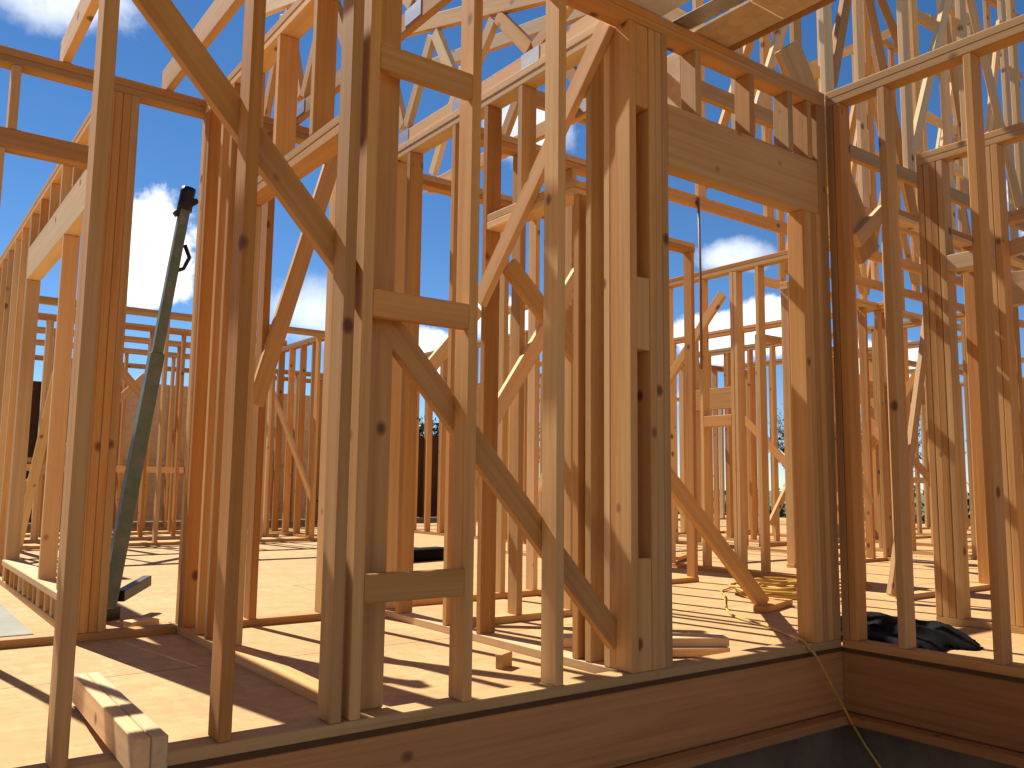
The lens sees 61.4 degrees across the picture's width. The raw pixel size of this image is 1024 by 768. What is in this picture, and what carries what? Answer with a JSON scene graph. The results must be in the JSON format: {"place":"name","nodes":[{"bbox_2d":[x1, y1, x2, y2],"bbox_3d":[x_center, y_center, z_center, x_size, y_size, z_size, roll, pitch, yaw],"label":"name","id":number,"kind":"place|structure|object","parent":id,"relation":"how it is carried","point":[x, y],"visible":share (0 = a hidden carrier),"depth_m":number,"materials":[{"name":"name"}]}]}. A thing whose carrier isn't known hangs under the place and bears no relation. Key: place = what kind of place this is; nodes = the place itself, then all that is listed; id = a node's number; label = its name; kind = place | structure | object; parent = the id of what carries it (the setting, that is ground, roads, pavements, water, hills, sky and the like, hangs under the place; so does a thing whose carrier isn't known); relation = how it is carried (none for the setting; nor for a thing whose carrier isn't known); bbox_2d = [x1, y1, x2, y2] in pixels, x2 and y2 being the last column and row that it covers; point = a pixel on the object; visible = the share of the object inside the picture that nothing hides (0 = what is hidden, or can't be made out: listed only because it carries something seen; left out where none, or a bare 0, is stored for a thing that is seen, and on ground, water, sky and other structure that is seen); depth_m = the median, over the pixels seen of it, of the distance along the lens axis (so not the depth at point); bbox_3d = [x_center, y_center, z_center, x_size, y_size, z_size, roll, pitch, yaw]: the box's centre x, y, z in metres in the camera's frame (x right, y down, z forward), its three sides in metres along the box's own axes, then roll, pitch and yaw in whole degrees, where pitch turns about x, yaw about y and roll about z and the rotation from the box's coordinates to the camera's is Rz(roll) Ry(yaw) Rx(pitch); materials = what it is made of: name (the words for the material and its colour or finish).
{"place":"outdoors","nodes":[
{"label":"outdoors","id":0,"kind":"place"},
{"bbox_2d":[28,490,969,523],"bbox_3d":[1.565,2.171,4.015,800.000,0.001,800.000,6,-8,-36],"label":"ground","id":1,"kind":"structure","parent":0,"point":[922,497],"depth_m":112.40,"materials":[{"name":"beige soil"}]},
{"bbox_2d":[419,414,438,517],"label":"tree","id":2,"kind":"object","parent":1,"relation":"on","point":[421,430],"visible":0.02,"depth_m":42.25,"materials":[{"name":"green plant"}]},
{"bbox_2d":[767,403,784,468],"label":"tree","id":3,"kind":"object","parent":1,"relation":"on","point":[781,433],"visible":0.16,"depth_m":40.51,"materials":[{"name":"green plant"}]},
{"bbox_2d":[678,482,969,523],"bbox_3d":[21.008,4.446,33.132,39.697,3.019,6.520,-2,-7,22],"label":"hedge","id":4,"kind":"object","parent":1,"relation":"on","point":[782,510],"visible":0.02,"depth_m":35.47,"materials":[{"name":"green plant"}]},
{"bbox_2d":[910,404,921,460],"bbox_3d":[17.948,3.279,40.631,4.510,6.744,4.447,6,-8,-36],"label":"tree","id":5,"kind":"object","parent":1,"relation":"on","point":[920,440],"visible":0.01,"depth_m":39.65,"materials":[{"name":"green plant"}]},
{"bbox_2d":[0,514,1023,767],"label":"floor","id":6,"kind":"structure","parent":0,"point":[164,682],"depth_m":3.93,"materials":[{"name":"beige wood"}]},
{"bbox_2d":[0,603,33,637],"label":"grey board","id":7,"kind":"object","parent":6,"relation":"on","point":[11,625],"visible":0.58,"depth_m":4.32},
{"bbox_2d":[20,371,52,549],"bbox_3d":[-4.676,0.706,8.527,0.089,2.508,0.039,7,31,-37],"label":"leaning board","id":8,"kind":"object","parent":6,"relation":"on","point":[36,464],"visible":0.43,"depth_m":8.55,"materials":[{"name":"brown wood"}]},
{"bbox_2d":[0,108,91,626],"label":"wall frame","id":9,"kind":"object","parent":6,"relation":"on","point":[45,239],"visible":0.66,"depth_m":5.78,"materials":[{"name":"brown wood"}]},
{"bbox_2d":[26,339,189,531],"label":"wall frame","id":10,"kind":"object","parent":6,"relation":"on","point":[172,355],"visible":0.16,"depth_m":13.31,"materials":[{"name":"brown wood"}]},
{"bbox_2d":[25,326,190,536],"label":"wall frame","id":11,"kind":"object","parent":6,"relation":"on","point":[141,340],"visible":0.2,"depth_m":12.27,"materials":[{"name":"brown wood"}]},
{"bbox_2d":[72,672,168,767],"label":"timber post offcut","id":12,"kind":"object","parent":6,"relation":"on","point":[129,732],"visible":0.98,"depth_m":2.28,"materials":[{"name":"brown wood"}]},
{"bbox_2d":[123,617,158,626],"bbox_3d":[-1.870,1.213,4.353,0.089,0.050,0.146,-4,-8,37],"label":"wood scrap","id":13,"kind":"object","parent":6,"relation":"on","point":[141,622],"visible":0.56,"depth_m":4.32,"materials":[{"name":"brown wood"}]},
{"bbox_2d":[106,186,198,621],"bbox_3d":[-2.132,0.101,4.936,0.440,2.509,0.416,6,-8,-36],"label":"green pole","id":14,"kind":"object","parent":6,"relation":"on","point":[188,201],"visible":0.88,"depth_m":4.78,"materials":[{"name":"metal"}]},
{"bbox_2d":[24,312,286,542],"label":"wall frame","id":15,"kind":"object","parent":6,"relation":"on","point":[49,319],"visible":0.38,"depth_m":11.25,"materials":[{"name":"brown wood"}]},
{"bbox_2d":[0,45,337,648],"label":"wall frame","id":16,"kind":"object","parent":6,"relation":"on","point":[130,97],"visible":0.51,"depth_m":4.29,"materials":[{"name":"brown wood"}]},
{"bbox_2d":[264,0,451,124],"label":"roof truss","id":17,"kind":"object","parent":16,"relation":"on","point":[417,14],"visible":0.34,"depth_m":4.75,"materials":[{"name":"brown wood"}]},
{"bbox_2d":[22,296,324,549],"bbox_3d":[-5.929,0.334,8.914,8.500,2.770,0.129,6,-8,-36],"label":"wall frame","id":18,"kind":"object","parent":6,"relation":"on","point":[131,382],"visible":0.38,"depth_m":10.35,"materials":[{"name":"brown wood"}]},
{"bbox_2d":[26,355,438,525],"bbox_3d":[-5.633,1.116,15.582,20.000,2.770,0.143,6,-8,-36],"label":"wall frame","id":19,"kind":"object","parent":6,"relation":"on","point":[132,400],"visible":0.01,"depth_m":15.31,"materials":[{"name":"brown wood"}]},
{"bbox_2d":[247,336,324,537],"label":"wall frame","id":20,"kind":"object","parent":6,"relation":"on","point":[291,448],"visible":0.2,"depth_m":12.38,"materials":[{"name":"brown wood"}]},
{"bbox_2d":[177,0,401,711],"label":"wall frame","id":21,"kind":"object","parent":6,"relation":"on","point":[287,31],"visible":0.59,"depth_m":3.77,"materials":[{"name":"brown wood"}]},
{"bbox_2d":[269,369,322,524],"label":"wall frame","id":22,"kind":"object","parent":6,"relation":"on","point":[292,492],"visible":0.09,"depth_m":15.54,"materials":[{"name":"brown wood"}]},
{"bbox_2d":[315,330,527,543],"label":"wall frame","id":23,"kind":"object","parent":6,"relation":"on","point":[441,470],"visible":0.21,"depth_m":12.83,"materials":[{"name":"brown wood"}]},
{"bbox_2d":[14,0,841,767],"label":"wall frame","id":24,"kind":"object","parent":6,"relation":"on","point":[658,138],"visible":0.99,"depth_m":3.07,"materials":[{"name":"brown wood"}]},
{"bbox_2d":[60,0,98,62],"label":"ceiling joist","id":25,"kind":"object","parent":24,"relation":"on","point":[80,22],"visible":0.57,"depth_m":3.96,"materials":[{"name":"brown wood"}]},
{"bbox_2d":[162,0,244,90],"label":"ceiling joist","id":26,"kind":"object","parent":24,"relation":"on","point":[215,19],"visible":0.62,"depth_m":3.96,"materials":[{"name":"brown wood"}]},
{"bbox_2d":[627,0,689,16],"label":"overhead sheet","id":27,"kind":"object","parent":24,"relation":"on","point":[661,8],"depth_m":3.64,"materials":[{"name":"beige wood"}]},
{"bbox_2d":[672,0,745,29],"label":"metal strap","id":28,"kind":"object","parent":24,"relation":"on","point":[707,11],"visible":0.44,"depth_m":3.70,"materials":[{"name":"metal"}]},
{"bbox_2d":[692,0,835,50],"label":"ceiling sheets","id":29,"kind":"object","parent":24,"relation":"on","point":[742,25],"visible":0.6,"depth_m":3.76,"materials":[{"name":"brown wood"}]},
{"bbox_2d":[413,546,443,561],"bbox_3d":[-0.890,1.678,8.500,0.220,0.120,0.600,-5,-9,42],"label":"black bag","id":30,"kind":"object","parent":6,"relation":"on","point":[421,554],"visible":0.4,"depth_m":8.45,"materials":[{"name":"plastic"}]},
{"bbox_2d":[385,20,616,673],"bbox_3d":[-0.139,-0.133,4.332,0.129,2.770,1.970,6,-8,-36],"label":"wall frame","id":31,"kind":"object","parent":6,"relation":"on","point":[590,51],"visible":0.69,"depth_m":4.08,"materials":[{"name":"brown wood"}]},
{"bbox_2d":[398,0,598,145],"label":"roof truss","id":32,"kind":"object","parent":31,"relation":"on","point":[521,39],"visible":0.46,"depth_m":4.55,"materials":[{"name":"brown wood"}]},
{"bbox_2d":[495,650,511,669],"bbox_3d":[-0.033,1.145,3.580,0.035,0.060,0.090,-3,-7,27],"label":"wood scrap","id":33,"kind":"object","parent":6,"relation":"on","point":[503,659],"visible":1,"depth_m":3.55,"materials":[{"name":"brown wood"}]},
{"bbox_2d":[476,373,541,522],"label":"wall frame","id":34,"kind":"object","parent":6,"relation":"on","point":[540,445],"visible":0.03,"depth_m":15.67,"materials":[{"name":"brown wood"}]},
{"bbox_2d":[451,127,585,626],"bbox_3d":[0.293,-0.034,5.137,1.558,2.772,0.129,6,-8,-36],"label":"wall frame","id":35,"kind":"object","parent":6,"relation":"on","point":[511,391],"visible":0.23,"depth_m":4.98,"materials":[{"name":"brown wood"}]},
{"bbox_2d":[506,304,541,557],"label":"wall frame","id":36,"kind":"object","parent":6,"relation":"on","point":[539,480],"depth_m":9.46,"materials":[{"name":"brown wood"}]},
{"bbox_2d":[412,174,698,605],"bbox_3d":[0.307,0.094,6.236,2.912,2.769,0.130,6,-8,-36],"label":"wall frame","id":37,"kind":"object","parent":6,"relation":"on","point":[438,357],"visible":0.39,"depth_m":6.06,"materials":[{"name":"brown wood"}]},
{"bbox_2d":[423,7,704,194],"bbox_3d":[0.184,-1.953,5.113,0.043,1.033,2.926,6,-8,-36],"label":"roof truss","id":38,"kind":"object","parent":37,"relation":"on","point":[531,29],"visible":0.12,"depth_m":5.29,"materials":[{"name":"brown wood"}]},
{"bbox_2d":[667,54,680,108],"bbox_3d":[0.663,-1.343,4.370,0.051,0.480,0.560,6,-8,-36],"label":"osb panel","id":39,"kind":"object","parent":38,"relation":"attached to","point":[673,79],"visible":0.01,"depth_m":4.18,"materials":[{"name":"brown wood"}]},
{"bbox_2d":[563,647,729,656],"bbox_3d":[0.571,1.194,3.871,0.794,0.038,0.133,1,-7,-6],"label":"loose board","id":40,"kind":"object","parent":6,"relation":"on","point":[690,651],"visible":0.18,"depth_m":3.83,"materials":[{"name":"brown wood"}]},
{"bbox_2d":[563,633,728,646],"bbox_3d":[0.572,1.159,3.907,0.799,0.038,0.133,1,-7,-5],"label":"loose board","id":41,"kind":"object","parent":40,"relation":"on","point":[700,640],"visible":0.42,"depth_m":3.87,"materials":[{"name":"brown wood"}]},
{"bbox_2d":[502,259,792,612],"bbox_3d":[0.917,0.392,4.929,2.364,1.900,0.206,6,-9,-39],"label":"temporary brace","id":42,"kind":"object","parent":6,"relation":"on","point":[521,282],"visible":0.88,"depth_m":5.04,"materials":[{"name":"brown wood"}]},
{"bbox_2d":[541,350,755,534],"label":"wall frame","id":43,"kind":"object","parent":6,"relation":"on","point":[716,370],"visible":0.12,"depth_m":14.16,"materials":[{"name":"brown wood"}]},
{"bbox_2d":[676,552,686,560],"bbox_3d":[1.761,1.778,8.908,0.089,0.038,0.626,-2,-7,25],"label":"wood scrap","id":44,"kind":"object","parent":6,"relation":"on","point":[681,556],"visible":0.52,"depth_m":8.76,"materials":[{"name":"brown wood"}]},
{"bbox_2d":[677,398,725,519],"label":"wall frame","id":45,"kind":"object","parent":6,"relation":"on","point":[721,472],"visible":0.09,"depth_m":20.41,"materials":[{"name":"brown wood"}]},
{"bbox_2d":[540,302,890,560],"bbox_3d":[1.955,0.784,11.984,0.129,2.770,7.000,6,-8,-36],"label":"wall frame","id":46,"kind":"object","parent":6,"relation":"on","point":[720,398],"visible":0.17,"depth_m":10.52,"materials":[{"name":"brown wood"}]},
{"bbox_2d":[669,239,871,587],"bbox_3d":[1.554,0.347,8.281,0.129,2.769,3.900,6,-8,-36],"label":"wall frame","id":47,"kind":"object","parent":6,"relation":"on","point":[735,419],"visible":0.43,"depth_m":7.69,"materials":[{"name":"brown wood"}]},
{"bbox_2d":[668,0,1019,287],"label":"roof truss","id":48,"kind":"object","parent":47,"relation":"on","point":[767,221],"visible":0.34,"depth_m":7.66,"materials":[{"name":"brown wood"}]},
{"bbox_2d":[697,197,702,368],"bbox_3d":[1.349,-0.730,6.191,0.020,1.260,0.026,6,-8,-36],"label":"hanging cord","id":49,"kind":"object","parent":48,"relation":"hanging from","point":[700,286],"visible":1,"depth_m":6.18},
{"bbox_2d":[728,577,840,598],"bbox_3d":[1.996,1.451,6.143,0.970,0.086,0.777,6,-8,-36],"label":"hose coil","id":50,"kind":"object","parent":6,"relation":"on","point":[767,584],"visible":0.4,"depth_m":6.04,"materials":[{"name":"yellow rubber"}]},
{"bbox_2d":[721,587,881,767],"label":"air hose","id":51,"kind":"object","parent":6,"relation":"on","point":[832,687],"visible":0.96,"depth_m":3.98,"materials":[{"name":"yellow rubber"}]},
{"bbox_2d":[677,312,976,558],"bbox_3d":[3.874,0.741,11.420,0.128,2.770,4.400,6,-8,-36],"label":"wall frame","id":52,"kind":"object","parent":6,"relation":"on","point":[750,348],"visible":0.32,"depth_m":11.76,"materials":[{"name":"brown wood"}]},
{"bbox_2d":[811,13,1023,327],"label":"roof truss","id":53,"kind":"object","parent":52,"relation":"on","point":[875,283],"visible":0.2,"depth_m":9.20,"materials":[{"name":"brown wood"}]},
{"bbox_2d":[780,281,892,567],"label":"wall frame","id":54,"kind":"object","parent":6,"relation":"on","point":[863,306],"visible":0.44,"depth_m":9.01,"materials":[{"name":"brown wood"}]},
{"bbox_2d":[721,335,971,548],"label":"wall frame","id":55,"kind":"object","parent":6,"relation":"on","point":[923,471],"visible":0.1,"depth_m":12.67,"materials":[{"name":"brown wood"}]},
{"bbox_2d":[754,39,960,331],"bbox_3d":[4.275,-2.531,10.153,5.120,3.444,0.040,6,-8,-36],"label":"roof truss","id":56,"kind":"object","parent":55,"relation":"on","point":[862,270],"visible":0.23,"depth_m":9.86,"materials":[{"name":"brown wood"}]},
{"bbox_2d":[755,334,970,546],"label":"wall frame","id":57,"kind":"object","parent":6,"relation":"on","point":[782,496],"visible":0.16,"depth_m":12.72,"materials":[{"name":"brown wood"}]},
{"bbox_2d":[840,611,983,652],"bbox_3d":[1.962,1.236,4.400,0.739,0.112,0.811,6,-8,-36],"label":"plastic sheet","id":58,"kind":"object","parent":6,"relation":"on","point":[934,635],"visible":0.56,"depth_m":4.17,"materials":[{"name":"black plastic"}]},
{"bbox_2d":[916,405,930,529],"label":"wall frame","id":59,"kind":"object","parent":6,"relation":"on","point":[927,469],"visible":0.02,"depth_m":16.85,"materials":[{"name":"brown wood"}]},
{"bbox_2d":[825,14,1023,678],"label":"wall frame","id":60,"kind":"object","parent":6,"relation":"on","point":[968,52],"visible":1,"depth_m":4.03,"materials":[{"name":"brown wood"}]},
{"bbox_2d":[859,357,1023,537],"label":"wall frame","id":61,"kind":"object","parent":6,"relation":"on","point":[918,508],"visible":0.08,"depth_m":14.30,"materials":[{"name":"brown wood"}]},
{"bbox_2d":[881,209,1023,598],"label":"wall frame","id":62,"kind":"object","parent":6,"relation":"on","point":[910,221],"visible":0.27,"depth_m":6.68,"materials":[{"name":"brown wood"}]},
{"bbox_2d":[916,122,1023,633],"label":"wall frame","id":63,"kind":"object","parent":6,"relation":"on","point":[941,263],"visible":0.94,"depth_m":4.91,"materials":[{"name":"brown wood"}]},
{"bbox_2d":[916,377,1023,530],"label":"wall frame","id":64,"kind":"object","parent":6,"relation":"on","point":[924,460],"visible":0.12,"depth_m":16.62,"materials":[{"name":"brown wood"}]},
{"bbox_2d":[1008,208,1023,490],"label":"wall frame","id":65,"kind":"object","parent":6,"relation":"on","point":[1015,217],"depth_m":6.21,"materials":[{"name":"brown wood"}]},
{"bbox_2d":[1013,306,1023,469],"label":"wall frame","id":66,"kind":"object","parent":6,"relation":"on","point":[1018,364],"visible":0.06,"depth_m":8.68,"materials":[{"name":"brown wood"}]},
{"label":"wall frame","id":67,"kind":"object","parent":6,"relation":"on","visible":0},
{"bbox_2d":[516,0,1023,271],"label":"roof truss","id":68,"kind":"object","parent":67,"relation":"on","point":[916,16],"visible":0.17,"depth_m":6.99,"materials":[{"name":"brown wood"}]},
{"bbox_2d":[701,0,1023,231],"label":"roof truss","id":69,"kind":"object","parent":67,"relation":"on","point":[831,48],"visible":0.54,"depth_m":5.86,"materials":[{"name":"brown wood"}]},
{"bbox_2d":[774,39,881,264],"bbox_3d":[1.913,-1.361,5.120,1.020,1.233,0.076,6,-8,-36],"label":"corner brace","id":70,"kind":"object","parent":69,"relation":"attached to","point":[792,61],"visible":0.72,"depth_m":5.15,"materials":[{"name":"brown wood"}]},
{"bbox_2d":[0,0,1023,492],"label":"sky","id":71,"kind":"structure","parent":0,"point":[169,144],"materials":[{"name":"blue"}]},
{"label":"dirt yard","id":72,"kind":"structure","parent":0,"visible":0},
{"bbox_2d":[691,725,1018,767],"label":"foundation wall","id":73,"kind":"structure","parent":72,"relation":"on","point":[842,747],"depth_m":3.90,"materials":[{"name":"concrete"}]},
{"bbox_2d":[203,651,856,767],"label":"rim joist","id":74,"kind":"object","parent":73,"relation":"on","point":[691,722],"visible":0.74,"depth_m":3.28,"materials":[{"name":"brown wood"}]},
{"bbox_2d":[843,651,1023,767],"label":"rim joist","id":75,"kind":"object","parent":73,"relation":"on","point":[979,716],"visible":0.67,"depth_m":3.73,"materials":[{"name":"brown wood"}]}
]}

